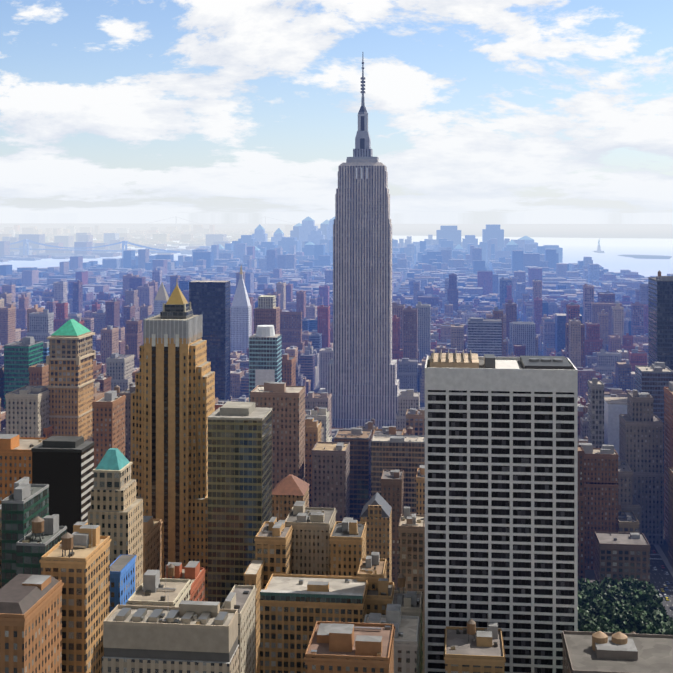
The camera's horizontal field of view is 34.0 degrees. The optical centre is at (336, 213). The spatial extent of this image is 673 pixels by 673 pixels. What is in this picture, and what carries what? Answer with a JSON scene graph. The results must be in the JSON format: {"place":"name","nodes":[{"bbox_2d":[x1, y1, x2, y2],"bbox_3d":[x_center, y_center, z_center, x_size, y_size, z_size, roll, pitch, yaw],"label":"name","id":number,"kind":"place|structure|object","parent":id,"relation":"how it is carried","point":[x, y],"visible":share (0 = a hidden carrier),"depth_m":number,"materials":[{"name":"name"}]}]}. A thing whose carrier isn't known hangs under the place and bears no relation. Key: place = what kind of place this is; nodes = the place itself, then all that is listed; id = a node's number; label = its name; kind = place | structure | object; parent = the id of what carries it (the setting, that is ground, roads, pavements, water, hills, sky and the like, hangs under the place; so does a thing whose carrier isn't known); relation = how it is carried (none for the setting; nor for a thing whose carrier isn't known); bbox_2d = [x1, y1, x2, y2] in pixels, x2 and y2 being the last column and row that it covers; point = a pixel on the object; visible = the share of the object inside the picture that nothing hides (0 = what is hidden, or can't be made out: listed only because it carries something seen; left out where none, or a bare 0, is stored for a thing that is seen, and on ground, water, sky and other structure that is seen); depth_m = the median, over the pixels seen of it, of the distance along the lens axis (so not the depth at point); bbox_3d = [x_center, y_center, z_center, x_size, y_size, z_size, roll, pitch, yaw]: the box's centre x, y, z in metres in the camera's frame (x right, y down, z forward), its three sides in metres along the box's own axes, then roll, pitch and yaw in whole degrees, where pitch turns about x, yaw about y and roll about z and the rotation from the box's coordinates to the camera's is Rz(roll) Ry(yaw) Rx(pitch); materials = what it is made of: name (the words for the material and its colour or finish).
{"place":"outdoors","nodes":[
{"label":"outdoors","id":0,"kind":"place"},
{"bbox_2d":[133,216,296,230],"bbox_3d":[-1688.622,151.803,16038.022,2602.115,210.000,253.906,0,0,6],"label":"suspension bridge","id":1,"kind":"structure","parent":0,"point":[217,225],"depth_m":16030.17,"materials":[{"name":"grey metal"}]},
{"bbox_2d":[0,223,672,582],"bbox_3d":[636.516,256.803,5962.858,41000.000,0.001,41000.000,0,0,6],"label":"ground","id":2,"kind":"structure","parent":0,"point":[662,231],"depth_m":17230.64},
{"bbox_2d":[0,54,672,672],"bbox_3d":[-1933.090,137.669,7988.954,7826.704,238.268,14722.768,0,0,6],"label":"city buildings","id":3,"kind":"structure","parent":2,"relation":"on","point":[444,292],"depth_m":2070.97,"materials":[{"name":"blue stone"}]},
{"bbox_2d":[578,576,672,634],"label":"trees","id":4,"kind":"object","parent":2,"relation":"on","point":[634,605],"visible":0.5,"depth_m":656.33,"materials":[{"name":"green plant"}]},
{"bbox_2d":[653,544,672,608],"bbox_3d":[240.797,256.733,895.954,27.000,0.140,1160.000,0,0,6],"label":"avenue pavements","id":5,"kind":"structure","parent":2,"relation":"on","point":[663,557],"depth_m":816.87,"materials":[{"name":"concrete"}]},
{"bbox_2d":[0,234,672,276],"bbox_3d":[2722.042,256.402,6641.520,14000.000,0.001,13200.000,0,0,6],"label":"bay water","id":6,"kind":"structure","parent":0,"point":[575,250],"depth_m":6979.37,"materials":[{"name":"white liquid"}]},
{"bbox_2d":[10,239,179,257],"bbox_3d":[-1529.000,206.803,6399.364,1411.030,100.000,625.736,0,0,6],"label":"suspension bridge","id":7,"kind":"structure","parent":6,"relation":"in","point":[25,241],"depth_m":6333.38,"materials":[{"name":"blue metal"}]},
{"bbox_2d":[0,0,672,223],"label":"sky","id":8,"kind":"structure","parent":0,"point":[112,111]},
{"bbox_2d":[594,241,603,251],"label":"statue of liberty","id":9,"kind":"object","parent":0,"point":[598,248],"visible":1,"depth_m":7192.56,"materials":[{"name":"grey metal"}]},
{"bbox_2d":[618,255,671,258],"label":"island","id":10,"kind":"structure","parent":0,"point":[650,257],"depth_m":6486.59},
{"bbox_2d":[650,545,672,619],"bbox_3d":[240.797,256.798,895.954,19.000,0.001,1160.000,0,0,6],"label":"street","id":11,"kind":"structure","parent":0,"point":[658,579],"depth_m":772.56,"materials":[{"name":"grey asphalt"}]},
{"bbox_2d":[650,554,672,614],"bbox_3d":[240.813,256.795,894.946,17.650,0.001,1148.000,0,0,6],"label":"avenue markings","id":12,"kind":"object","parent":11,"relation":"on","point":[664,582],"visible":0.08,"depth_m":756.00,"materials":[{"name":"white paint"}]},
{"bbox_2d":[652,550,672,609],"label":"cars","id":13,"kind":"object","parent":11,"relation":"on","point":[665,587],"visible":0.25,"depth_m":752.33,"materials":[{"name":"multicoloured metal"}]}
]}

